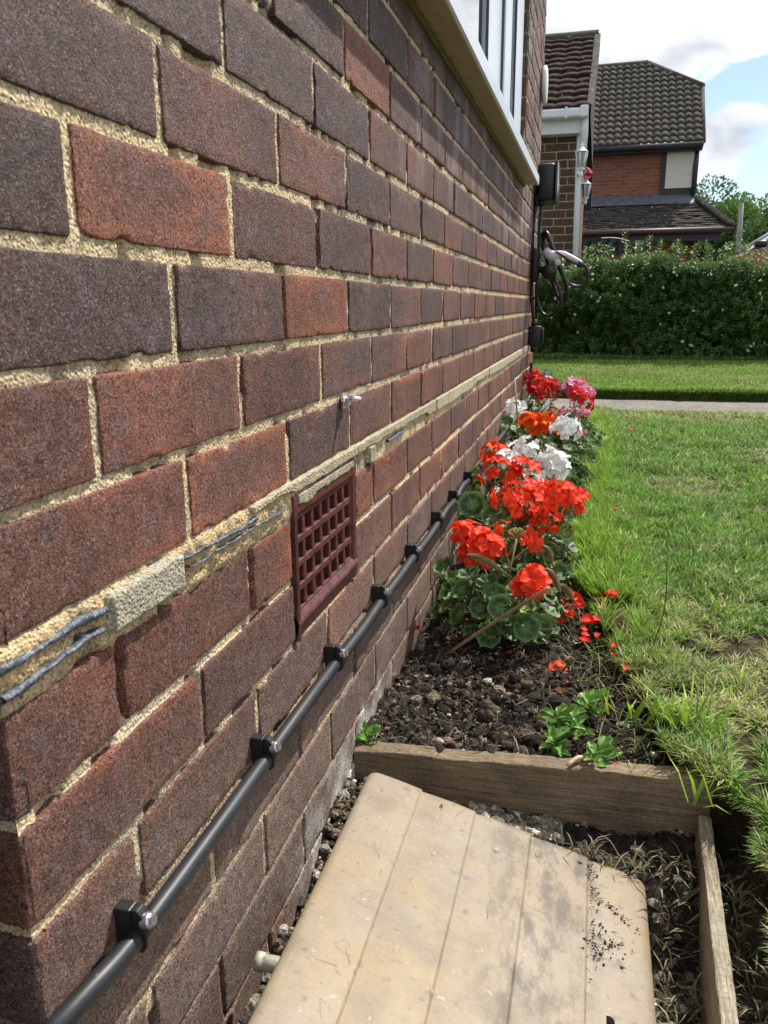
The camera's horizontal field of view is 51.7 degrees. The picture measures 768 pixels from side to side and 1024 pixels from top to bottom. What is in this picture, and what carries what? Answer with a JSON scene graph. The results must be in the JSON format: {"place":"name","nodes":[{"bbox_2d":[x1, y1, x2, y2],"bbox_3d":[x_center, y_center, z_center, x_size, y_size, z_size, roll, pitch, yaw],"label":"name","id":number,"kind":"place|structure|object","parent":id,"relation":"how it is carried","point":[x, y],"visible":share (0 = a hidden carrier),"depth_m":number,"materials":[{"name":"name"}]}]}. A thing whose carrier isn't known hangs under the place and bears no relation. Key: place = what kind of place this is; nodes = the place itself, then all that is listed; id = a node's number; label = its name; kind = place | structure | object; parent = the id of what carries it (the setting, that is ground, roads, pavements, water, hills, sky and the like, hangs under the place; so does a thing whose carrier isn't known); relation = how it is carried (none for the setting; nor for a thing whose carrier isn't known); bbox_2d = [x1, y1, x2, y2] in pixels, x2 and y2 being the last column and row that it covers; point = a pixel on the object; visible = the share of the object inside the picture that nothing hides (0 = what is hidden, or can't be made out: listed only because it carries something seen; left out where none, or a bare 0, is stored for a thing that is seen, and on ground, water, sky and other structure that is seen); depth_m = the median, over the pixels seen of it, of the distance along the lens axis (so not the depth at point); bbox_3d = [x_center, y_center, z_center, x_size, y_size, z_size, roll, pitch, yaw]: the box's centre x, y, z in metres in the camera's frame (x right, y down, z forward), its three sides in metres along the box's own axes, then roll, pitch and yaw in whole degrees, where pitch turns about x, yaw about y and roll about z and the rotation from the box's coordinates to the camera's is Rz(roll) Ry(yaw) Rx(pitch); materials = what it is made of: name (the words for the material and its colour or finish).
{"place":"outdoors","nodes":[
{"label":"outdoors","id":0,"kind":"place"},
{"bbox_2d":[0,0,546,1023],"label":"brick house","id":1,"kind":"structure","parent":0,"point":[244,244],"depth_m":0.69,"materials":[{"name":"brick"}]},
{"bbox_2d":[114,899,156,952],"bbox_3d":[-0.178,0.300,0.572,0.030,0.037,0.012,3,15,14],"label":"cable clip","id":2,"kind":"object","parent":1,"relation":"attached to","point":[138,917],"visible":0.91,"depth_m":0.57,"materials":[{"name":"black plastic"}]},
{"bbox_2d":[251,733,281,769],"bbox_3d":[-0.118,0.242,0.796,0.030,0.036,0.012,3,15,14],"label":"cable clip","id":3,"kind":"object","parent":1,"relation":"attached to","point":[270,746],"visible":0.83,"depth_m":0.79,"materials":[{"name":"black plastic"}]},
{"bbox_2d":[41,363,532,1023],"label":"power cable","id":4,"kind":"object","parent":1,"relation":"attached to","point":[79,1001],"visible":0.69,"depth_m":0.68,"materials":[{"name":"black plastic"}]},
{"bbox_2d":[324,643,348,671],"bbox_3d":[-0.060,0.186,1.009,0.030,0.036,0.012,3,15,14],"label":"cable clip","id":5,"kind":"object","parent":1,"relation":"attached to","point":[337,651],"visible":0.83,"depth_m":1.00,"materials":[{"name":"black plastic"}]},
{"bbox_2d":[340,392,361,408],"bbox_3d":[-0.045,-0.141,1.012,0.029,0.020,0.021,9,17,32],"label":"wall bolt","id":6,"kind":"object","parent":1,"relation":"attached to","point":[345,399],"depth_m":1.01,"materials":[{"name":"metal"}]},
{"bbox_2d":[371,584,390,607],"bbox_3d":[-0.004,0.131,1.219,0.030,0.038,0.012,3,15,14],"label":"cable clip","id":7,"kind":"object","parent":1,"relation":"attached to","point":[380,590],"visible":0.78,"depth_m":1.21,"materials":[{"name":"black plastic"}]},
{"bbox_2d":[405,543,421,562],"bbox_3d":[0.054,0.075,1.434,0.030,0.036,0.012,3,15,14],"label":"cable clip","id":8,"kind":"object","parent":1,"relation":"attached to","point":[410,548],"visible":0.75,"depth_m":1.43,"materials":[{"name":"black plastic"}]},
{"bbox_2d":[431,511,445,528],"bbox_3d":[0.114,0.017,1.654,0.030,0.038,0.012,3,15,14],"label":"cable clip","id":9,"kind":"object","parent":1,"relation":"attached to","point":[438,515],"visible":0.83,"depth_m":1.65,"materials":[{"name":"black plastic"}]},
{"bbox_2d":[448,490,460,504],"bbox_3d":[0.165,-0.033,1.845,0.030,0.037,0.012,3,15,14],"label":"cable clip","id":10,"kind":"object","parent":1,"relation":"attached to","point":[456,494],"visible":0.68,"depth_m":1.84,"materials":[{"name":"black plastic"}]},
{"bbox_2d":[463,471,474,484],"bbox_3d":[0.221,-0.087,2.055,0.030,0.036,0.012,3,15,14],"label":"cable clip","id":11,"kind":"object","parent":1,"relation":"attached to","point":[468,474],"visible":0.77,"depth_m":2.05,"materials":[{"name":"black plastic"}]},
{"bbox_2d":[405,0,538,186],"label":"window frame","id":12,"kind":"structure","parent":1,"relation":"in","point":[480,42],"depth_m":2.05,"materials":[{"name":"plastic"}]},
{"bbox_2d":[530,206,537,318],"bbox_3d":[0.705,-1.179,3.732,0.036,0.535,0.018,3,15,14],"label":"supply cable","id":13,"kind":"object","parent":1,"relation":"attached to","point":[532,283],"visible":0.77,"depth_m":3.75,"materials":[{"name":"black plastic"}]},
{"bbox_2d":[528,319,543,351],"bbox_3d":[0.734,-0.849,3.816,0.068,0.153,0.075,3,15,14],"label":"isolator switch","id":14,"kind":"object","parent":1,"relation":"attached to","point":[536,335],"visible":1,"depth_m":3.78,"materials":[{"name":"black plastic"}]},
{"bbox_2d":[531,248,556,281],"bbox_3d":[0.740,-1.148,3.684,0.161,0.150,0.087,15,21,45],"label":"charger holster","id":15,"kind":"object","parent":1,"relation":"attached to","point":[548,271],"visible":0.96,"depth_m":3.68,"materials":[{"name":"black plastic"}]},
{"bbox_2d":[542,247,583,267],"bbox_3d":[0.818,-1.162,3.620,0.190,0.094,0.053,6,16,22],"label":"plug handle","id":16,"kind":"object","parent":15,"relation":"in","point":[549,254],"visible":1,"depth_m":3.60,"materials":[{"name":"white plastic"}]},
{"bbox_2d":[541,65,547,104],"bbox_3d":[0.755,-2.002,3.716,0.021,0.165,0.150,3,15,14],"label":"wall plaque","id":17,"kind":"object","parent":1,"relation":"attached to","point":[544,91],"depth_m":3.67,"materials":[{"name":"white plastic"}]},
{"bbox_2d":[534,160,559,206],"bbox_3d":[0.762,-1.522,3.704,0.107,0.192,0.212,3,15,14],"label":"car charger","id":18,"kind":"object","parent":1,"relation":"attached to","point":[547,188],"visible":0.88,"depth_m":3.61,"materials":[{"name":"black plastic"}]},
{"bbox_2d":[535,206,589,317],"bbox_3d":[0.821,-1.166,3.658,0.242,0.522,0.102,8,17,29],"label":"charging lead","id":19,"kind":"object","parent":18,"relation":"hanging from","point":[542,246],"visible":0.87,"depth_m":3.67,"materials":[{"name":"black plastic"}]},
{"bbox_2d":[319,412,767,1023],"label":"flower bed soil","id":20,"kind":"structure","parent":0,"point":[753,936],"depth_m":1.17,"materials":[{"name":"brown soil"}]},
{"bbox_2d":[355,721,381,744],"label":"weed","id":21,"kind":"object","parent":20,"relation":"on","point":[366,734],"visible":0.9,"depth_m":1.19,"materials":[{"name":"green plant"}]},
{"bbox_2d":[438,570,457,584],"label":"weed","id":22,"kind":"object","parent":20,"relation":"on","point":[445,576],"visible":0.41,"depth_m":1.78,"materials":[{"name":"green plant"}]},
{"bbox_2d":[248,773,655,1023],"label":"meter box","id":23,"kind":"object","parent":20,"relation":"on","point":[515,957],"visible":1,"depth_m":0.84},
{"bbox_2d":[311,796,639,1009],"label":"soil crumbs","id":24,"kind":"object","parent":23,"relation":"on","point":[584,938],"visible":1,"depth_m":0.89,"materials":[{"name":"black soil"}]},
{"bbox_2d":[237,776,702,1023],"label":"gravel","id":25,"kind":"structure","parent":20,"relation":"on","point":[547,826],"depth_m":1.04,"materials":[{"name":"grey gravel"}]},
{"bbox_2d":[442,586,549,657],"bbox_3d":[0.188,0.195,1.371,0.210,0.185,0.006,11,19,38],"label":"cane","id":26,"kind":"object","parent":20,"relation":"on","point":[528,600],"visible":1,"depth_m":1.36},
{"bbox_2d":[429,519,567,647],"bbox_3d":[0.224,0.128,1.573,0.282,0.228,0.312,3,15,14],"label":"geranium","id":27,"kind":"object","parent":20,"relation":"on","point":[529,580],"visible":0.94,"depth_m":1.50,"materials":[{"name":"green plant"}]},
{"bbox_2d":[467,553,513,578],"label":"withered leaf","id":28,"kind":"object","parent":27,"relation":"on","point":[490,563],"visible":0.97,"depth_m":1.47,"materials":[{"name":"brown plant"}]},
{"bbox_2d":[507,539,516,579],"bbox_3d":[0.242,0.090,1.496,0.016,0.083,0.003,3,15,14],"label":"cane","id":29,"kind":"object","parent":27,"relation":"in","point":[512,558],"visible":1,"depth_m":1.50,"materials":[{"name":"plant"}]},
{"bbox_2d":[542,545,556,573],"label":"withered leaf","id":30,"kind":"object","parent":27,"relation":"hanging from","point":[549,555],"visible":0.98,"depth_m":1.54,"materials":[{"name":"brown plant"}]},
{"bbox_2d":[545,568,566,604],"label":"withered leaf","id":31,"kind":"object","parent":27,"relation":"hanging from","point":[553,576],"visible":1,"depth_m":1.47,"materials":[{"name":"brown plant"}]},
{"bbox_2d":[469,438,547,550],"bbox_3d":[0.333,-0.042,2.124,0.229,0.277,0.321,3,15,14],"label":"geranium","id":32,"kind":"object","parent":20,"relation":"on","point":[513,472],"visible":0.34,"depth_m":2.03,"materials":[{"name":"red plant"}]},
{"bbox_2d":[486,429,538,495],"bbox_3d":[0.401,-0.115,2.461,0.196,0.247,0.506,3,15,14],"label":"geranium","id":33,"kind":"object","parent":20,"relation":"on","point":[501,474],"visible":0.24,"depth_m":2.52,"materials":[{"name":"red plant"}]},
{"bbox_2d":[497,397,528,470],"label":"geranium","id":34,"kind":"object","parent":20,"relation":"on","point":[507,419],"visible":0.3,"depth_m":2.94,"materials":[{"name":"white plant"}]},
{"bbox_2d":[514,378,518,422],"bbox_3d":[0.486,-0.405,2.914,0.025,0.171,0.006,3,15,14],"label":"cane","id":35,"kind":"object","parent":34,"relation":"in","point":[516,399],"visible":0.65,"depth_m":2.91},
{"bbox_2d":[454,477,589,584],"bbox_3d":[0.320,0.040,1.840,0.298,0.263,0.267,3,15,14],"label":"geranium","id":36,"kind":"object","parent":20,"relation":"on","point":[554,494],"visible":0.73,"depth_m":1.76,"materials":[{"name":"red plant"}]},
{"bbox_2d":[354,741,713,837],"bbox_3d":[0.205,0.430,1.137,0.506,0.197,0.033,3,15,14],"label":"timber edging","id":37,"kind":"object","parent":20,"relation":"on","point":[612,795],"visible":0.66,"depth_m":1.10,"materials":[{"name":"brown wood"}]},
{"bbox_2d":[566,755,587,766],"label":"twig","id":38,"kind":"object","parent":37,"relation":"on","point":[577,758],"visible":1,"depth_m":1.09,"materials":[{"name":"wood"}]},
{"bbox_2d":[495,435,589,532],"bbox_3d":[0.386,-0.052,2.157,0.254,0.279,0.497,13,20,42],"label":"geranium","id":39,"kind":"object","parent":20,"relation":"on","point":[552,461],"visible":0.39,"depth_m":2.09,"materials":[{"name":"white plant"}]},
{"bbox_2d":[522,367,562,439],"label":"geranium","id":40,"kind":"object","parent":20,"relation":"on","point":[547,385],"visible":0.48,"depth_m":3.64,"materials":[{"name":"red plant"}]},
{"bbox_2d":[517,410,568,477],"bbox_3d":[0.574,-0.228,2.825,0.204,0.281,0.267,3,15,14],"label":"geranium","id":41,"kind":"object","parent":20,"relation":"on","point":[542,421],"visible":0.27,"depth_m":2.75,"materials":[{"name":"orange plant"}]},
{"bbox_2d":[514,406,576,451],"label":"geranium","id":42,"kind":"object","parent":20,"relation":"on","point":[535,437],"visible":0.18,"depth_m":3.22,"materials":[{"name":"green plant"}]},
{"bbox_2d":[341,542,767,1023],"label":"clippings","id":43,"kind":"object","parent":20,"relation":"on","point":[731,881],"visible":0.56,"depth_m":0.95,"materials":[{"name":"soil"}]},
{"bbox_2d":[549,659,564,670],"bbox_3d":[0.302,0.267,1.380,0.032,0.014,0.019,-5,15,-16],"label":"fallen petal","id":44,"kind":"object","parent":20,"relation":"on","point":[557,664],"visible":1,"depth_m":1.38,"materials":[{"name":"red plant"}]},
{"bbox_2d":[554,616,566,623],"bbox_3d":[0.351,0.215,1.583,0.029,0.012,0.018,-4,15,-14],"label":"fallen petal","id":45,"kind":"object","parent":20,"relation":"on","point":[559,619],"visible":0.76,"depth_m":1.58,"materials":[{"name":"red plant"}]},
{"bbox_2d":[528,368,594,414],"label":"geranium","id":46,"kind":"object","parent":20,"relation":"on","point":[544,374],"visible":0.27,"depth_m":4.05,"materials":[{"name":"red plant"}]},
{"bbox_2d":[539,703,594,755],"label":"weed","id":47,"kind":"object","parent":20,"relation":"on","point":[563,721],"visible":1,"depth_m":1.17,"materials":[{"name":"green plant"}]},
{"bbox_2d":[566,520,567,564],"bbox_3d":[0.411,0.084,1.773,0.008,0.182,0.168,3,15,14],"label":"cane","id":48,"kind":"object","parent":20,"relation":"on","point":[567,541],"visible":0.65,"depth_m":1.72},
{"bbox_2d":[562,608,575,617],"bbox_3d":[0.377,0.204,1.613,0.023,0.017,0.031,-14,20,-42],"label":"fallen petal","id":49,"kind":"object","parent":20,"relation":"on","point":[571,613],"visible":0.91,"depth_m":1.61,"materials":[{"name":"red plant"}]},
{"bbox_2d":[561,583,580,609],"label":"withered leaf","id":50,"kind":"object","parent":20,"relation":"on","point":[566,589],"visible":1,"depth_m":1.47,"materials":[{"name":"brown plant"}]},
{"bbox_2d":[545,413,596,484],"bbox_3d":[0.631,-0.202,2.708,0.214,0.289,0.246,3,15,14],"label":"geranium","id":51,"kind":"object","parent":20,"relation":"on","point":[564,425],"visible":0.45,"depth_m":2.64,"materials":[{"name":"white plant"}]},
{"bbox_2d":[553,386,601,448],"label":"geranium","id":52,"kind":"object","parent":20,"relation":"on","point":[581,400],"visible":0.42,"depth_m":3.27,"materials":[{"name":"plant"}]},
{"bbox_2d":[562,470,594,499],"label":"geranium","id":53,"kind":"object","parent":20,"relation":"on","point":[572,473],"visible":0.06,"depth_m":2.44,"materials":[{"name":"green plant"}]},
{"bbox_2d":[552,376,605,441],"bbox_3d":[0.856,-0.438,3.522,0.234,0.333,0.268,-3,15,-9],"label":"geranium","id":54,"kind":"object","parent":20,"relation":"on","point":[572,381],"visible":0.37,"depth_m":3.47,"materials":[{"name":"pink plant"}]},
{"bbox_2d":[558,405,600,464],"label":"geranium","id":55,"kind":"object","parent":20,"relation":"on","point":[594,455],"visible":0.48,"depth_m":3.03,"materials":[{"name":"green plant"}]},
{"bbox_2d":[579,635,589,641],"bbox_3d":[0.352,0.223,1.392,0.020,0.010,0.016,3,15,14],"label":"fallen petal","id":56,"kind":"object","parent":20,"relation":"on","point":[583,638],"visible":1,"depth_m":1.39,"materials":[{"name":"red plant"}]},
{"bbox_2d":[573,688,607,719],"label":"weed","id":57,"kind":"object","parent":20,"relation":"on","point":[590,702],"visible":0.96,"depth_m":1.25,"materials":[{"name":"green plant"}]},
{"bbox_2d":[584,735,622,766],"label":"weed","id":58,"kind":"object","parent":20,"relation":"on","point":[594,750],"visible":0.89,"depth_m":1.10,"materials":[{"name":"green plant"}]},
{"bbox_2d":[694,815,738,1023],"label":"timber edging","id":59,"kind":"object","parent":20,"relation":"on","point":[718,992],"visible":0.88,"depth_m":0.86,"materials":[{"name":"brown wood"}]},
{"bbox_2d":[531,398,767,414],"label":"path","id":60,"kind":"structure","parent":0,"point":[747,407],"depth_m":4.91,"materials":[{"name":"concrete"}]},
{"bbox_2d":[532,352,767,402],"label":"lawn","id":61,"kind":"structure","parent":0,"point":[683,399],"depth_m":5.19,"materials":[{"name":"plant"}]},
{"bbox_2d":[533,229,767,361],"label":"hedge","id":62,"kind":"object","parent":61,"relation":"on","point":[661,303],"visible":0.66,"depth_m":6.83,"materials":[{"name":"green plant"}]},
{"bbox_2d":[545,0,767,213],"label":"sky","id":63,"kind":"structure","parent":0,"point":[722,45],"materials":[{"name":"white"}]},
{"bbox_2d":[549,400,767,989],"bbox_3d":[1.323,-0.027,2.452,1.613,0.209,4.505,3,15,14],"label":"grass","id":64,"kind":"structure","parent":0,"point":[633,574],"depth_m":1.78,"materials":[{"name":"green plant"}]},
{"bbox_2d":[566,590,580,599],"bbox_3d":[0.382,0.170,1.585,0.020,0.020,0.032,-9,17,-31],"label":"fallen petal","id":65,"kind":"object","parent":64,"relation":"on","point":[576,595],"visible":0.55,"depth_m":1.59,"materials":[{"name":"red plant"}]},
{"bbox_2d":[572,598,585,608],"bbox_3d":[0.380,0.180,1.542,0.022,0.020,0.028,-3,15,-11],"label":"fallen petal","id":66,"kind":"object","parent":64,"relation":"on","point":[579,601],"visible":0.89,"depth_m":1.55,"materials":[{"name":"red plant"}]},
{"bbox_2d":[580,613,601,623],"bbox_3d":[0.387,0.200,1.475,0.040,0.018,0.025,-4,15,-12],"label":"fallen petal","id":67,"kind":"object","parent":64,"relation":"on","point":[588,618],"visible":1,"depth_m":1.48,"materials":[{"name":"red plant"}]},
{"bbox_2d":[604,589,618,597],"bbox_3d":[0.463,0.166,1.609,0.030,0.016,0.040,3,15,14],"label":"fallen petal","id":68,"kind":"object","parent":64,"relation":"on","point":[614,592],"visible":0.91,"depth_m":1.61,"materials":[{"name":"red plant"}]},
{"bbox_2d":[651,563,666,648],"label":"grass stalk","id":69,"kind":"object","parent":64,"relation":"on","point":[664,607],"depth_m":1.36,"materials":[{"name":"green plant"}]},
{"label":"driveway","id":70,"kind":"structure","parent":0,"visible":0},
{"bbox_2d":[537,29,600,271],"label":"brick house","id":71,"kind":"structure","parent":70,"relation":"on","point":[568,108],"depth_m":7.68,"materials":[{"name":"brick"},{"name":"brown tile"},{"name":"upvc"}]},
{"bbox_2d":[575,141,588,176],"bbox_3d":[1.851,-3.295,7.424,0.122,0.302,0.271,3,15,14],"label":"wall lantern","id":72,"kind":"object","parent":71,"relation":"attached to","point":[581,152],"depth_m":7.33,"materials":[{"name":"white plastic"}]},
{"bbox_2d":[581,180,590,204],"bbox_3d":[2.242,-3.566,8.799,0.117,0.289,0.269,3,15,14],"label":"wall lantern","id":73,"kind":"object","parent":71,"relation":"attached to","point":[585,188],"depth_m":8.71,"materials":[{"name":"white plastic"}]},
{"bbox_2d":[584,166,592,182],"bbox_3d":[2.076,-3.430,8.050,0.094,0.161,0.060,3,15,14],"label":"flag","id":74,"kind":"object","parent":71,"relation":"attached to","point":[588,172],"visible":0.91,"depth_m":8.05,"materials":[{"name":"fabric"}]},
{"bbox_2d":[584,237,643,259],"bbox_3d":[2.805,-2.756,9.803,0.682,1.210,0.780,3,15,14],"label":"car","id":75,"kind":"object","parent":70,"relation":"on","point":[613,242],"visible":0.73,"depth_m":9.34,"materials":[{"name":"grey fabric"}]},
{"bbox_2d":[581,60,736,263],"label":"brick house","id":76,"kind":"structure","parent":70,"relation":"on","point":[642,189],"depth_m":17.24,"materials":[{"name":"brown brick"}]},
{"bbox_2d":[695,189,720,205],"bbox_3d":[14.684,-12.328,37.792,4.322,6.308,4.220,3,15,14],"label":"tree","id":77,"kind":"object","parent":70,"relation":"on","point":[711,203],"depth_m":36.19,"materials":[{"name":"green plant"}]},
{"bbox_2d":[689,173,764,261],"bbox_3d":[13.144,-10.563,32.062,4.686,5.796,4.391,-10,17,-33],"label":"tree","id":78,"kind":"object","parent":70,"relation":"on","point":[728,207],"visible":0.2,"depth_m":30.69,"materials":[{"name":"green plant"}]},
{"bbox_2d":[735,203,743,252],"bbox_3d":[10.683,-7.298,24.055,0.174,3.890,0.174,-9,17,-29],"label":"utility pole","id":79,"kind":"object","parent":70,"relation":"on","point":[740,223],"visible":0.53,"depth_m":23.69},
{"bbox_2d":[721,216,767,259],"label":"tree","id":80,"kind":"object","parent":70,"relation":"on","point":[755,232],"visible":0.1,"depth_m":28.71,"materials":[{"name":"green plant"}]},
{"bbox_2d":[723,233,767,265],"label":"parked car","id":81,"kind":"object","parent":70,"relation":"on","point":[760,243],"visible":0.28,"depth_m":11.13,"materials":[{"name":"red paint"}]},
{"bbox_2d":[755,193,767,219],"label":"tree","id":82,"kind":"object","parent":70,"relation":"on","point":[764,200],"visible":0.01,"depth_m":32.59,"materials":[{"name":"green plant"}]}
]}

